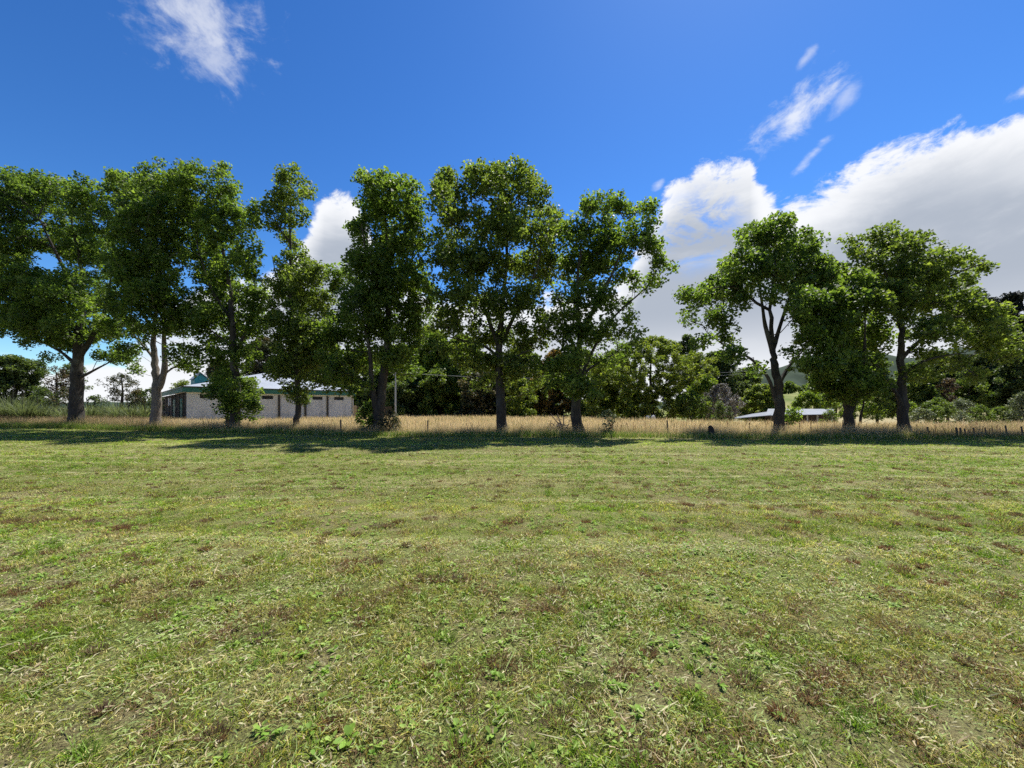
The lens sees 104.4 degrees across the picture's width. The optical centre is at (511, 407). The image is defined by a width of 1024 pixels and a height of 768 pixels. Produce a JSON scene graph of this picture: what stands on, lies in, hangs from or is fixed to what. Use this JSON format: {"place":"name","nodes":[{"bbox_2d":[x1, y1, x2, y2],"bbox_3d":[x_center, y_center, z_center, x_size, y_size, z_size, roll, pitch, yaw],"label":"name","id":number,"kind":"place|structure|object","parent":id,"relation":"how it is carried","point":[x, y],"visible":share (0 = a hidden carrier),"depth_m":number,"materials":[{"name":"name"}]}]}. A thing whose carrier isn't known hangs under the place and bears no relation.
{"place":"outdoors","nodes":[
{"label":"outdoors","id":0,"kind":"place"},
{"bbox_2d":[26,402,670,408],"bbox_3d":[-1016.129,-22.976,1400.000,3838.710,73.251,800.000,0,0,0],"label":"hills","id":1,"kind":"structure","parent":0,"point":[658,407],"depth_m":1276.79,"materials":[{"name":"green plant"}]},
{"bbox_2d":[0,416,1017,435],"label":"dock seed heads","id":2,"kind":"object","parent":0,"point":[674,425],"visible":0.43,"depth_m":23.83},
{"bbox_2d":[0,427,1021,440],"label":"mown grass","id":3,"kind":"structure","parent":0,"point":[91,436],"depth_m":22.37,"materials":[{"name":"green plant"}]},
{"bbox_2d":[0,390,1023,767],"bbox_3d":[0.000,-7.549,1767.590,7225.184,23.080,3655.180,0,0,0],"label":"ground","id":4,"kind":"structure","parent":0,"point":[596,670],"depth_m":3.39,"materials":[{"name":"green plant"}]},
{"bbox_2d":[0,385,39,419],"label":"flax bush","id":5,"kind":"object","parent":4,"relation":"on","point":[7,411],"visible":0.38,"depth_m":38.83,"materials":[{"name":"green plant"}]},
{"bbox_2d":[0,354,50,407],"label":"background tree","id":6,"kind":"object","parent":4,"relation":"on","point":[14,369],"visible":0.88,"depth_m":45.66,"materials":[{"name":"green plant"}]},
{"bbox_2d":[0,389,56,420],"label":"flax bush","id":7,"kind":"object","parent":4,"relation":"on","point":[23,412],"visible":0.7,"depth_m":37.58,"materials":[{"name":"green plant"}]},
{"bbox_2d":[15,398,60,420],"bbox_3d":[-46.619,0.277,38.948,3.607,2.756,4.018,0,0,-21],"label":"flax bush","id":8,"kind":"object","parent":4,"relation":"on","point":[41,413],"visible":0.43,"depth_m":38.76,"materials":[{"name":"green plant"}]},
{"bbox_2d":[25,385,61,410],"bbox_3d":[-51.708,-0.300,43.964,2.931,4.404,3.162,0,0,39],"label":"background shrub","id":9,"kind":"object","parent":4,"relation":"on","point":[41,389],"visible":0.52,"depth_m":43.70,"materials":[{"name":"green plant"}]},
{"bbox_2d":[33,365,69,405],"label":"background tree","id":10,"kind":"object","parent":4,"relation":"on","point":[56,380],"visible":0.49,"depth_m":49.81,"materials":[{"name":"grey plant"}]},
{"bbox_2d":[37,398,66,418],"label":"flax bush","id":11,"kind":"object","parent":4,"relation":"on","point":[51,413],"visible":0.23,"depth_m":39.74,"materials":[{"name":"green plant"}]},
{"bbox_2d":[43,400,67,418],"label":"flax bush","id":12,"kind":"object","parent":4,"relation":"on","point":[58,414],"visible":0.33,"depth_m":38.58,"materials":[{"name":"green plant"}]},
{"bbox_2d":[47,386,68,413],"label":"background shrub","id":13,"kind":"object","parent":4,"relation":"on","point":[63,392],"visible":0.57,"depth_m":43.64,"materials":[{"name":"green plant"}]},
{"bbox_2d":[0,165,142,423],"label":"broadleaf tree","id":14,"kind":"object","parent":4,"relation":"on","point":[32,300],"visible":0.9,"depth_m":32.68,"materials":[{"name":"green plant"}]},
{"bbox_2d":[54,362,92,390],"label":"background tree","id":15,"kind":"object","parent":4,"relation":"on","point":[68,365],"visible":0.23,"depth_m":51.72,"materials":[{"name":"green plant"}]},
{"bbox_2d":[67,398,113,418],"bbox_3d":[-41.335,0.341,38.958,4.112,2.631,3.673,0,0,0],"label":"flax bush","id":16,"kind":"object","parent":4,"relation":"on","point":[92,412],"visible":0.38,"depth_m":38.77,"materials":[{"name":"green plant"}]},
{"bbox_2d":[84,394,109,411],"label":"background shrub","id":17,"kind":"object","parent":4,"relation":"on","point":[92,398],"visible":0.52,"depth_m":43.80,"materials":[{"name":"green plant"}]},
{"bbox_2d":[84,397,118,416],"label":"flax bush","id":18,"kind":"object","parent":4,"relation":"on","point":[103,410],"visible":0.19,"depth_m":39.64,"materials":[{"name":"green plant"}]},
{"bbox_2d":[94,395,135,419],"bbox_3d":[-38.542,0.210,39.130,4.419,2.880,4.149,0,0,0],"label":"flax bush","id":19,"kind":"object","parent":4,"relation":"on","point":[116,413],"visible":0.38,"depth_m":38.55,"materials":[{"name":"green plant"}]},
{"bbox_2d":[95,372,139,407],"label":"background tree","id":20,"kind":"object","parent":4,"relation":"on","point":[118,391],"visible":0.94,"depth_m":51.65,"materials":[{"name":"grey plant"}]},
{"bbox_2d":[107,400,149,419],"bbox_3d":[-36.492,0.392,37.938,3.785,2.506,3.706,0,0,0],"label":"flax bush","id":21,"kind":"object","parent":4,"relation":"on","point":[129,413],"visible":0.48,"depth_m":37.69,"materials":[{"name":"green plant"}]},
{"bbox_2d":[119,388,149,411],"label":"background shrub","id":22,"kind":"object","parent":4,"relation":"on","point":[133,394],"visible":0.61,"depth_m":43.71,"materials":[{"name":"green plant"}]},
{"bbox_2d":[120,396,166,419],"bbox_3d":[-35.966,0.270,38.933,4.285,2.756,3.961,0,0,0],"label":"flax bush","id":23,"kind":"object","parent":4,"relation":"on","point":[147,414],"visible":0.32,"depth_m":38.55,"materials":[{"name":"green plant"}]},
{"bbox_2d":[86,156,204,425],"bbox_3d":[-29.585,-9.225,31.613,15.461,22.108,5.626,0,0,35],"label":"broadleaf tree","id":24,"kind":"object","parent":4,"relation":"on","point":[147,296],"visible":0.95,"depth_m":28.84,"materials":[{"name":"green plant"}]},
{"bbox_2d":[137,387,166,411],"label":"background shrub","id":25,"kind":"object","parent":4,"relation":"on","point":[145,391],"visible":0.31,"depth_m":43.56,"materials":[{"name":"green plant"}]},
{"bbox_2d":[169,379,190,394],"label":"background tree","id":26,"kind":"object","parent":4,"relation":"on","point":[180,383],"visible":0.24,"depth_m":71.47,"materials":[{"name":"green plant"}]},
{"bbox_2d":[160,156,272,428],"bbox_3d":[-21.848,-8.245,29.597,11.148,20.284,6.052,0,0,36],"label":"broadleaf tree","id":27,"kind":"object","parent":4,"relation":"on","point":[231,384],"visible":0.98,"depth_m":28.54,"materials":[{"name":"green plant"}]},
{"bbox_2d":[204,360,229,381],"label":"background tree","id":28,"kind":"object","parent":4,"relation":"on","point":[208,369],"visible":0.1,"depth_m":87.51,"materials":[{"name":"green plant"}]},
{"bbox_2d":[161,372,355,420],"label":"block shed","id":29,"kind":"structure","parent":4,"relation":"on","point":[188,401],"depth_m":45.98,"materials":[{"name":"concrete"}]},
{"bbox_2d":[239,336,285,375],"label":"background tree","id":30,"kind":"object","parent":4,"relation":"on","point":[265,350],"visible":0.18,"depth_m":80.36,"materials":[{"name":"green plant"}]},
{"bbox_2d":[253,161,359,427],"bbox_3d":[-14.494,-7.637,28.989,7.312,19.008,8.014,0,0,0],"label":"broadleaf tree","id":31,"kind":"object","parent":4,"relation":"on","point":[289,286],"visible":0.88,"depth_m":27.13,"materials":[{"name":"green plant"}]},
{"bbox_2d":[337,354,380,405],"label":"background tree","id":32,"kind":"object","parent":4,"relation":"on","point":[365,375],"visible":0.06,"depth_m":69.40,"materials":[{"name":"green plant"}]},
{"bbox_2d":[354,399,375,431],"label":"leafy shrub","id":33,"kind":"object","parent":4,"relation":"on","point":[366,408],"visible":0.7,"depth_m":25.99,"materials":[{"name":"green plant"}]},
{"bbox_2d":[349,376,391,411],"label":"background tree","id":34,"kind":"object","parent":4,"relation":"on","point":[362,399],"visible":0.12,"depth_m":66.63,"materials":[{"name":"green plant"}]},
{"bbox_2d":[353,405,391,417],"bbox_3d":[-18.544,0.675,52.721,4.897,1.950,0.250,0,0,-18],"label":"board fence","id":35,"kind":"object","parent":4,"relation":"on","point":[355,408],"visible":0.26,"depth_m":52.10,"materials":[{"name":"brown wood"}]},
{"bbox_2d":[310,164,443,431],"bbox_3d":[-9.730,-6.578,26.278,10.896,16.962,6.658,0,0,21],"label":"broadleaf tree","id":36,"kind":"object","parent":4,"relation":"on","point":[387,285],"visible":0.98,"depth_m":25.18,"materials":[{"name":"green plant"}]},
{"bbox_2d":[375,408,403,431],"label":"leafy shrub","id":37,"kind":"object","parent":4,"relation":"on","point":[393,423],"visible":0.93,"depth_m":24.43,"materials":[{"name":"green plant"}]},
{"bbox_2d":[377,342,414,399],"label":"background tree","id":38,"kind":"object","parent":4,"relation":"on","point":[390,378],"visible":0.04,"depth_m":69.45,"materials":[{"name":"green plant"}]},
{"bbox_2d":[385,376,445,416],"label":"background tree","id":39,"kind":"object","parent":4,"relation":"on","point":[405,391],"visible":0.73,"depth_m":63.13,"materials":[{"name":"green plant"}]},
{"bbox_2d":[409,329,459,413],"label":"background tree","id":40,"kind":"object","parent":4,"relation":"on","point":[428,357],"visible":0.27,"depth_m":67.52,"materials":[{"name":"green plant"}]},
{"bbox_2d":[417,367,463,416],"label":"background tree","id":41,"kind":"object","parent":4,"relation":"on","point":[434,381],"visible":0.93,"depth_m":62.28,"materials":[{"name":"green plant"}]},
{"bbox_2d":[436,334,487,414],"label":"background tree","id":42,"kind":"object","parent":4,"relation":"on","point":[448,366],"visible":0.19,"depth_m":64.82,"materials":[{"name":"green plant"}]},
{"bbox_2d":[454,371,507,416],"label":"background tree","id":43,"kind":"object","parent":4,"relation":"on","point":[479,400],"visible":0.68,"depth_m":60.06,"materials":[{"name":"green plant"}]},
{"bbox_2d":[339,413,637,420],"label":"long dry grass","id":44,"kind":"structure","parent":4,"relation":"on","point":[488,415],"depth_m":51.48,"materials":[{"name":"beige plant"}]},
{"bbox_2d":[419,153,573,433],"bbox_3d":[-0.567,-7.271,24.466,9.724,18.196,8.149,0,0,0],"label":"broadleaf tree","id":45,"kind":"object","parent":4,"relation":"on","point":[514,228],"visible":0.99,"depth_m":23.46,"materials":[{"name":"green plant"}]},
{"bbox_2d":[0,442,1023,767],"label":"grass clippings","id":46,"kind":"object","parent":4,"relation":"on","point":[494,538],"depth_m":3.02,"materials":[{"name":"green plant"}]},
{"bbox_2d":[0,461,1023,767],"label":"broadleaf weeds","id":47,"kind":"object","parent":4,"relation":"on","point":[348,731],"visible":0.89,"depth_m":3.27,"materials":[{"name":"green plant"}]},
{"bbox_2d":[0,413,1023,438],"bbox_3d":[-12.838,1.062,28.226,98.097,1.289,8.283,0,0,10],"label":"long dry grass","id":48,"kind":"structure","parent":4,"relation":"on","point":[692,430],"depth_m":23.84,"materials":[{"name":"beige plant"}]},
{"bbox_2d":[0,452,1023,767],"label":"green tufts","id":49,"kind":"object","parent":4,"relation":"on","point":[450,640],"visible":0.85,"depth_m":4.07,"materials":[{"name":"green plant"}]},
{"bbox_2d":[0,450,1023,767],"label":"brown stubble","id":50,"kind":"object","parent":4,"relation":"on","point":[198,582],"visible":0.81,"depth_m":3.49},
{"bbox_2d":[505,377,538,417],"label":"background tree","id":51,"kind":"object","parent":4,"relation":"on","point":[518,405],"visible":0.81,"depth_m":54.93,"materials":[{"name":"green plant"}]},
{"bbox_2d":[493,349,550,414],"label":"background tree","id":52,"kind":"object","parent":4,"relation":"on","point":[544,394],"visible":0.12,"depth_m":64.01,"materials":[{"name":"green plant"}]},
{"bbox_2d":[529,348,570,416],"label":"background tree","id":53,"kind":"object","parent":4,"relation":"on","point":[542,403],"visible":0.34,"depth_m":58.91,"materials":[{"name":"green plant"}]},
{"bbox_2d":[548,413,571,430],"bbox_3d":[2.889,0.994,24.272,1.748,1.338,1.662,0,0,9],"label":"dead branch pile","id":54,"kind":"object","parent":4,"relation":"on","point":[559,422],"visible":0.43,"depth_m":24.16,"materials":[{"name":"brown wood"}]},
{"bbox_2d":[551,350,602,418],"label":"background tree","id":55,"kind":"object","parent":4,"relation":"on","point":[581,406],"visible":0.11,"depth_m":58.19,"materials":[{"name":"green plant"}]},
{"bbox_2d":[581,367,621,418],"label":"background tree","id":56,"kind":"object","parent":4,"relation":"on","point":[610,392],"visible":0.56,"depth_m":52.95,"materials":[{"name":"green plant"}]},
{"bbox_2d":[534,188,680,431],"bbox_3d":[5.479,-6.225,24.316,7.140,16.355,8.928,0,0,40],"label":"broadleaf tree","id":57,"kind":"object","parent":4,"relation":"on","point":[591,262],"visible":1,"depth_m":23.63,"materials":[{"name":"green plant"}]},
{"bbox_2d":[600,409,616,434],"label":"leafy shrub","id":58,"kind":"object","parent":4,"relation":"on","point":[608,424],"visible":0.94,"depth_m":22.54,"materials":[{"name":"green plant"}]},
{"bbox_2d":[600,348,643,419],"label":"background tree","id":59,"kind":"object","parent":4,"relation":"on","point":[611,352],"visible":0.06,"depth_m":68.27,"materials":[{"name":"green plant"}]},
{"bbox_2d":[604,335,719,420],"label":"background tree","id":60,"kind":"object","parent":4,"relation":"on","point":[647,399],"visible":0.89,"depth_m":47.64,"materials":[{"name":"green plant"}]},
{"bbox_2d":[667,334,714,418],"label":"background tree","id":61,"kind":"object","parent":4,"relation":"on","point":[686,344],"visible":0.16,"depth_m":65.24,"materials":[{"name":"green plant"}]},
{"bbox_2d":[673,388,719,420],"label":"background tree","id":62,"kind":"object","parent":4,"relation":"on","point":[686,398],"visible":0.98,"depth_m":45.19,"materials":[{"name":"green plant"}]},
{"bbox_2d":[685,373,725,422],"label":"background tree","id":63,"kind":"object","parent":4,"relation":"on","point":[704,385],"visible":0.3,"depth_m":59.01,"materials":[{"name":"green plant"}]},
{"bbox_2d":[686,351,751,411],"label":"background tree","id":64,"kind":"object","parent":4,"relation":"on","point":[731,381],"visible":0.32,"depth_m":69.40,"materials":[{"name":"green plant"}]},
{"bbox_2d":[714,401,725,421],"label":"bush","id":65,"kind":"object","parent":4,"relation":"on","point":[719,413],"visible":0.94,"depth_m":41.85,"materials":[{"name":"green plant"}]},
{"bbox_2d":[702,383,745,419],"bbox_3d":[25.177,0.505,47.897,4.778,7.089,4.682,0,0,-35],"label":"bare shrub","id":66,"kind":"object","parent":4,"relation":"on","point":[715,391],"visible":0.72,"depth_m":47.28,"materials":[{"name":"grey plant"}]},
{"bbox_2d":[724,405,733,421],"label":"conifer","id":67,"kind":"object","parent":4,"relation":"on","point":[727,413],"visible":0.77,"depth_m":41.88,"materials":[{"name":"green plant"}]},
{"bbox_2d":[727,367,766,412],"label":"background tree","id":68,"kind":"object","parent":4,"relation":"on","point":[758,380],"visible":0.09,"depth_m":72.61,"materials":[{"name":"green plant"}]},
{"bbox_2d":[671,210,838,431],"bbox_3d":[14.874,-5.146,23.983,8.134,13.903,11.647,0,0,36],"label":"broadleaf tree","id":69,"kind":"object","parent":4,"relation":"on","point":[801,264],"visible":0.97,"depth_m":23.46,"materials":[{"name":"green plant"}]},
{"bbox_2d":[736,383,789,422],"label":"background tree","id":70,"kind":"object","parent":4,"relation":"on","point":[757,395],"visible":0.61,"depth_m":61.47,"materials":[{"name":"green plant"}]},
{"bbox_2d":[735,409,833,424],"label":"open barn","id":71,"kind":"structure","parent":4,"relation":"on","point":[811,415],"depth_m":55.65,"materials":[{"name":"white metal"}]},
{"bbox_2d":[783,380,801,393],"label":"background tree","id":72,"kind":"object","parent":4,"relation":"on","point":[791,387],"visible":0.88,"depth_m":148.53,"materials":[{"name":"green plant"}]},
{"bbox_2d":[790,390,834,412],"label":"background tree","id":73,"kind":"object","parent":4,"relation":"on","point":[813,401],"visible":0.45,"depth_m":69.44,"materials":[{"name":"green plant"}]},
{"bbox_2d":[819,409,838,423],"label":"rounded shrub","id":74,"kind":"object","parent":4,"relation":"on","point":[829,413],"visible":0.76,"depth_m":49.69,"materials":[{"name":"green plant"}]},
{"bbox_2d":[821,382,859,421],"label":"background tree","id":75,"kind":"object","parent":4,"relation":"on","point":[828,400],"visible":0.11,"depth_m":73.28,"materials":[{"name":"green plant"}]},
{"bbox_2d":[793,254,898,432],"bbox_3d":[20.645,-3.832,24.265,11.785,11.525,4.518,0,0,-42],"label":"broadleaf tree","id":76,"kind":"object","parent":4,"relation":"on","point":[852,350],"visible":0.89,"depth_m":22.45,"materials":[{"name":"green plant"}]},
{"bbox_2d":[831,395,888,423],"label":"background tree","id":77,"kind":"object","parent":4,"relation":"on","point":[863,408],"visible":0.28,"depth_m":57.80,"materials":[{"name":"green plant"}]},
{"bbox_2d":[858,359,913,424],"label":"background tree","id":78,"kind":"object","parent":4,"relation":"on","point":[892,399],"visible":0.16,"depth_m":60.83,"materials":[{"name":"green plant"}]},
{"bbox_2d":[895,401,918,419],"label":"rounded shrub","id":79,"kind":"object","parent":4,"relation":"on","point":[912,405],"visible":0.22,"depth_m":47.62,"materials":[{"name":"green plant"}]},
{"bbox_2d":[887,361,938,422],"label":"background tree","id":80,"kind":"object","parent":4,"relation":"on","point":[918,388],"visible":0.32,"depth_m":58.31,"materials":[{"name":"green plant"}]},
{"bbox_2d":[908,407,936,424],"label":"rounded shrub","id":81,"kind":"object","parent":4,"relation":"on","point":[916,412],"visible":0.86,"depth_m":39.76,"materials":[{"name":"green plant"}]},
{"bbox_2d":[835,219,1023,431],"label":"broadleaf tree","id":82,"kind":"object","parent":4,"relation":"on","point":[923,284],"visible":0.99,"depth_m":23.54,"materials":[{"name":"green plant"}]},
{"bbox_2d":[908,384,952,417],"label":"background tree","id":83,"kind":"object","parent":4,"relation":"on","point":[928,388],"visible":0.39,"depth_m":57.42,"materials":[{"name":"green plant"}]},
{"bbox_2d":[907,348,956,421],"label":"background tree","id":84,"kind":"object","parent":4,"relation":"on","point":[935,366],"visible":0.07,"depth_m":65.11,"materials":[{"name":"green plant"}]},
{"bbox_2d":[919,405,947,424],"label":"rounded shrub","id":85,"kind":"object","parent":4,"relation":"on","point":[937,408],"visible":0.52,"depth_m":42.73,"materials":[{"name":"green plant"}]},
{"bbox_2d":[919,397,959,419],"bbox_3d":[50.428,1.321,46.751,3.485,5.194,3.426,0,0,0],"label":"rounded shrub","id":86,"kind":"object","parent":4,"relation":"on","point":[947,412],"visible":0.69,"depth_m":46.56,"materials":[{"name":"green plant"}]},
{"bbox_2d":[931,378,962,421],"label":"background tree","id":87,"kind":"object","parent":4,"relation":"on","point":[949,382],"visible":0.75,"depth_m":55.54,"materials":[{"name":"green plant"}]},
{"bbox_2d":[944,398,974,421],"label":"rounded shrub","id":88,"kind":"object","parent":4,"relation":"on","point":[962,404],"visible":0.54,"depth_m":47.49,"materials":[{"name":"green plant"}]},
{"bbox_2d":[929,361,990,424],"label":"background tree","id":89,"kind":"object","parent":4,"relation":"on","point":[947,375],"visible":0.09,"depth_m":61.62,"materials":[{"name":"green plant"}]},
{"bbox_2d":[948,410,973,423],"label":"rounded shrub","id":90,"kind":"object","parent":4,"relation":"on","point":[961,415],"visible":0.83,"depth_m":40.80,"materials":[{"name":"green plant"}]},
{"bbox_2d":[947,378,1002,415],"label":"background tree","id":91,"kind":"object","parent":4,"relation":"on","point":[979,387],"visible":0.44,"depth_m":56.79,"materials":[{"name":"green plant"}]},
{"bbox_2d":[966,403,997,423],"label":"rounded shrub","id":92,"kind":"object","parent":4,"relation":"on","point":[978,417],"visible":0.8,"depth_m":41.77,"materials":[{"name":"green plant"}]},
{"bbox_2d":[967,296,998,414],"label":"pine tree","id":93,"kind":"object","parent":4,"relation":"on","point":[991,298],"visible":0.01,"depth_m":65.53,"materials":[{"name":"green plant"}]},
{"bbox_2d":[960,350,1016,407],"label":"background tree","id":94,"kind":"object","parent":4,"relation":"on","point":[982,361],"visible":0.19,"depth_m":59.40,"materials":[{"name":"green plant"}]},
{"bbox_2d":[979,372,1023,420],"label":"background tree","id":95,"kind":"object","parent":4,"relation":"on","point":[997,400],"visible":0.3,"depth_m":57.13,"materials":[{"name":"green plant"}]},
{"bbox_2d":[983,345,1023,423],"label":"background tree","id":96,"kind":"object","parent":4,"relation":"on","point":[1001,374],"visible":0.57,"depth_m":56.01,"materials":[{"name":"green plant"}]},
{"bbox_2d":[987,405,1022,424],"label":"rounded shrub","id":97,"kind":"object","parent":4,"relation":"on","point":[1000,409],"visible":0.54,"depth_m":41.89,"materials":[{"name":"green plant"}]},
{"bbox_2d":[995,290,1023,414],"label":"pine tree","id":98,"kind":"object","parent":4,"relation":"on","point":[1016,298],"visible":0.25,"depth_m":61.03,"materials":[{"name":"green plant"}]},
{"bbox_2d":[1001,391,1023,422],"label":"rounded shrub","id":99,"kind":"object","parent":4,"relation":"on","point":[1018,401],"visible":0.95,"depth_m":40.15,"materials":[{"name":"green plant"}]},
{"bbox_2d":[0,497,1023,591],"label":"mown grass","id":100,"kind":"structure","parent":0,"point":[856,520],"depth_m":4.95,"materials":[{"name":"green plant"}]},
{"bbox_2d":[0,460,1023,502],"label":"mown grass","id":101,"kind":"structure","parent":0,"point":[917,494],"depth_m":8.79,"materials":[{"name":"green plant"}]},
{"bbox_2d":[0,439,1023,462],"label":"mown grass","id":102,"kind":"structure","parent":0,"point":[737,442],"depth_m":15.60,"materials":[{"name":"green plant"}]},
{"bbox_2d":[0,421,1023,440],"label":"mown edge grass","id":103,"kind":"structure","parent":0,"point":[531,434],"depth_m":22.32,"materials":[{"name":"green plant"}]},
{"bbox_2d":[0,0,1023,402],"label":"sky","id":104,"kind":"structure","parent":0,"point":[852,117],"materials":[{"name":"blue"}]},
{"bbox_2d":[721,347,975,391],"bbox_3d":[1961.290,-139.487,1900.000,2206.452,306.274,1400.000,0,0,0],"label":"hills","id":105,"kind":"structure","parent":0,"point":[797,378],"depth_m":1789.26,"materials":[{"name":"green plant"}]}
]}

